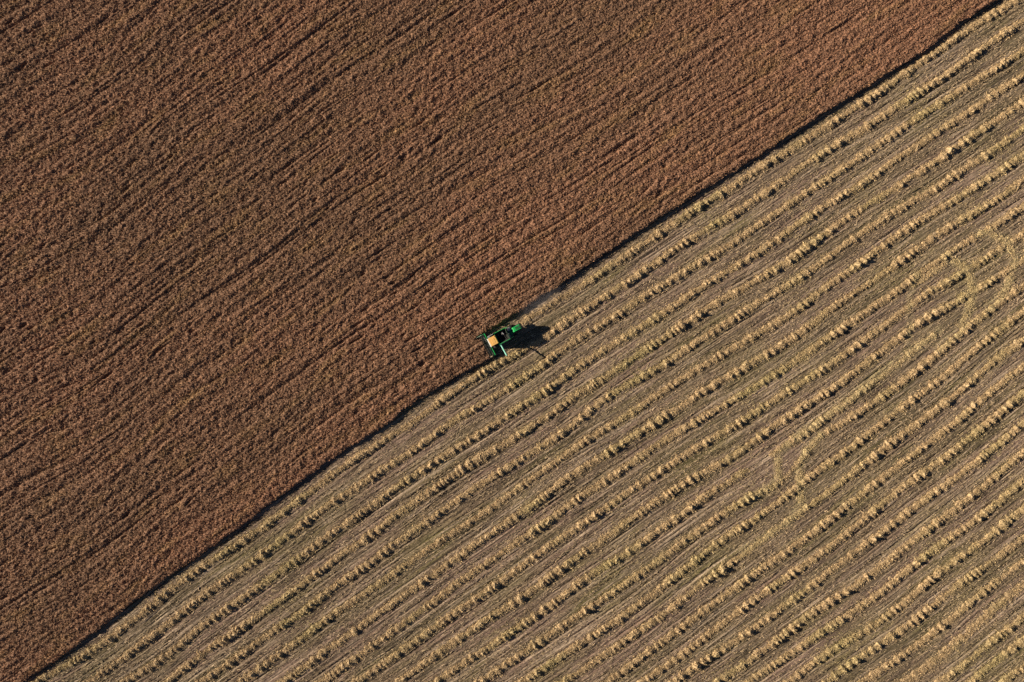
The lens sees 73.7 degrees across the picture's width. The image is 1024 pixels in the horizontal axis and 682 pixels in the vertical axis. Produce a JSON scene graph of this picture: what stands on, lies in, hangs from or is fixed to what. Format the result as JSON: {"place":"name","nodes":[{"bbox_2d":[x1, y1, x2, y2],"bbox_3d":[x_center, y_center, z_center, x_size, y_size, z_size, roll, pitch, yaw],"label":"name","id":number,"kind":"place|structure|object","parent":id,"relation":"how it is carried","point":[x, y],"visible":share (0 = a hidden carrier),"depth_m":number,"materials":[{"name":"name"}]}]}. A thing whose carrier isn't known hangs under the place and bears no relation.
{"place":"outdoors","nodes":[
{"label":"outdoors","id":0,"kind":"place"},
{"bbox_2d":[23,0,1023,681],"bbox_3d":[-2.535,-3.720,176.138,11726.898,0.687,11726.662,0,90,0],"label":"ground","id":1,"kind":"structure","parent":0,"point":[847,576],"depth_m":176.02,"materials":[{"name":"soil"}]},
{"bbox_2d":[0,0,995,681],"bbox_3d":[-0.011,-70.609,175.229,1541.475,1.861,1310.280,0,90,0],"label":"standing crop","id":2,"kind":"object","parent":1,"relation":"on","point":[256,256],"visible":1,"depth_m":175.04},
{"bbox_2d":[477,323,522,357],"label":"combine harvester","id":3,"kind":"object","parent":1,"relation":"on","point":[503,335],"visible":1,"depth_m":172.95,"materials":[{"name":"green paint"}]},
{"bbox_2d":[28,17,1023,681],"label":"straw windrow","id":4,"kind":"object","parent":1,"relation":"on","point":[638,273],"visible":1,"depth_m":175.70,"materials":[{"name":"beige plant"}]},
{"bbox_2d":[83,47,1023,681],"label":"straw windrow","id":5,"kind":"object","parent":1,"relation":"on","point":[509,387],"visible":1,"depth_m":175.71,"materials":[{"name":"beige plant"}]},
{"bbox_2d":[120,70,1023,681],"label":"straw windrow","id":6,"kind":"object","parent":1,"relation":"on","point":[570,372],"visible":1,"depth_m":175.70,"materials":[{"name":"beige plant"}]},
{"bbox_2d":[160,98,1023,681],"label":"straw windrow","id":7,"kind":"object","parent":1,"relation":"on","point":[644,350],"visible":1,"depth_m":175.71,"materials":[{"name":"beige plant"}]},
{"bbox_2d":[194,123,1023,681],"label":"straw windrow","id":8,"kind":"object","parent":1,"relation":"on","point":[744,311],"visible":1,"depth_m":175.71,"materials":[{"name":"beige plant"}]},
{"bbox_2d":[233,150,1023,681],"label":"straw windrow","id":9,"kind":"object","parent":1,"relation":"on","point":[669,386],"visible":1,"depth_m":175.73,"materials":[{"name":"beige plant"}]},
{"bbox_2d":[276,175,1023,681],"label":"straw windrow","id":10,"kind":"object","parent":1,"relation":"on","point":[660,419],"visible":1,"depth_m":175.72,"materials":[{"name":"beige plant"}]},
{"bbox_2d":[314,201,1023,681],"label":"straw windrow","id":11,"kind":"object","parent":1,"relation":"on","point":[620,471],"visible":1,"depth_m":175.74,"materials":[{"name":"beige plant"}]},
{"bbox_2d":[425,329,936,681],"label":"straw windrow","id":12,"kind":"object","parent":1,"relation":"on","point":[577,584],"visible":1,"depth_m":175.75,"materials":[{"name":"beige plant"}]},
{"bbox_2d":[351,228,1023,681],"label":"straw windrow","id":13,"kind":"object","parent":1,"relation":"on","point":[607,506],"visible":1,"depth_m":175.72,"materials":[{"name":"beige plant"}]},
{"bbox_2d":[392,250,1023,681],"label":"straw windrow","id":14,"kind":"object","parent":1,"relation":"on","point":[676,488],"visible":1,"depth_m":175.71,"materials":[{"name":"beige plant"}]},
{"bbox_2d":[473,281,1023,681],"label":"straw windrow","id":15,"kind":"object","parent":1,"relation":"on","point":[541,640],"visible":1,"depth_m":175.72,"materials":[{"name":"beige plant"}]},
{"bbox_2d":[512,307,1023,681],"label":"straw windrow","id":16,"kind":"object","parent":1,"relation":"on","point":[620,618],"visible":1,"depth_m":175.71,"materials":[{"name":"beige plant"}]},
{"bbox_2d":[520,0,1022,324],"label":"straw windrow","id":17,"kind":"object","parent":1,"relation":"on","point":[907,73],"visible":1,"depth_m":175.72,"materials":[{"name":"beige plant"}]},
{"bbox_2d":[772,455,783,478],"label":"trampled straw","id":18,"kind":"object","parent":1,"relation":"on","point":[778,469],"visible":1,"depth_m":175.90,"materials":[{"name":"beige plant"}]},
{"bbox_2d":[557,334,1023,681],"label":"straw windrow","id":19,"kind":"object","parent":1,"relation":"on","point":[720,570],"visible":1,"depth_m":175.74,"materials":[{"name":"beige plant"}]},
{"bbox_2d":[795,469,805,504],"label":"trampled straw","id":20,"kind":"object","parent":1,"relation":"on","point":[801,499],"visible":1,"depth_m":175.92,"materials":[{"name":"beige plant"}]},
{"bbox_2d":[600,361,1023,681],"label":"straw windrow","id":21,"kind":"object","parent":1,"relation":"on","point":[738,585],"visible":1,"depth_m":175.72,"materials":[{"name":"beige plant"}]},
{"bbox_2d":[637,389,1023,681],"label":"straw windrow","id":22,"kind":"object","parent":1,"relation":"on","point":[874,510],"visible":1,"depth_m":175.72,"materials":[{"name":"beige plant"}]},
{"bbox_2d":[667,418,1023,681],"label":"straw windrow","id":23,"kind":"object","parent":1,"relation":"on","point":[904,514],"visible":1,"depth_m":175.70,"materials":[{"name":"beige plant"}]},
{"bbox_2d":[712,448,1023,681],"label":"straw windrow","id":24,"kind":"object","parent":1,"relation":"on","point":[776,640],"visible":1,"depth_m":175.72,"materials":[{"name":"beige plant"}]},
{"bbox_2d":[744,475,1023,681],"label":"straw windrow","id":25,"kind":"object","parent":1,"relation":"on","point":[908,568],"visible":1,"depth_m":175.72,"materials":[{"name":"beige plant"}]},
{"bbox_2d":[782,499,1023,681],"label":"straw windrow","id":26,"kind":"object","parent":1,"relation":"on","point":[924,584],"visible":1,"depth_m":175.71,"materials":[{"name":"beige plant"}]},
{"bbox_2d":[822,531,1023,681],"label":"straw windrow","id":27,"kind":"object","parent":1,"relation":"on","point":[914,620],"visible":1,"depth_m":175.76,"materials":[{"name":"beige plant"}]},
{"bbox_2d":[909,261,946,286],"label":"trampled straw","id":28,"kind":"object","parent":1,"relation":"on","point":[925,277],"visible":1,"depth_m":175.88,"materials":[{"name":"beige plant"}]},
{"bbox_2d":[857,557,1023,681],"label":"straw windrow","id":29,"kind":"object","parent":1,"relation":"on","point":[929,635],"visible":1,"depth_m":175.75,"materials":[{"name":"beige plant"}]},
{"bbox_2d":[894,581,1023,681],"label":"straw windrow","id":30,"kind":"object","parent":1,"relation":"on","point":[919,672],"visible":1,"depth_m":175.88,"materials":[{"name":"beige plant"}]},
{"bbox_2d":[950,257,976,328],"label":"trampled straw","id":31,"kind":"object","parent":1,"relation":"on","point":[970,283],"visible":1,"depth_m":175.91,"materials":[{"name":"beige plant"}]},
{"bbox_2d":[934,610,1023,681],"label":"straw windrow","id":32,"kind":"object","parent":1,"relation":"on","point":[990,642],"visible":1,"depth_m":175.76,"materials":[{"name":"beige plant"}]},
{"bbox_2d":[963,634,1023,681],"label":"straw windrow","id":33,"kind":"object","parent":1,"relation":"on","point":[1003,655],"visible":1,"depth_m":175.78,"materials":[{"name":"beige plant"}]},
{"bbox_2d":[990,231,1017,298],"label":"trampled straw","id":34,"kind":"object","parent":1,"relation":"on","point":[1008,279],"visible":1,"depth_m":175.90,"materials":[{"name":"beige plant"}]},
{"bbox_2d":[995,657,1023,681],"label":"straw windrow","id":35,"kind":"object","parent":1,"relation":"on","point":[1009,676],"visible":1,"depth_m":175.71,"materials":[{"name":"beige plant"}]}
]}

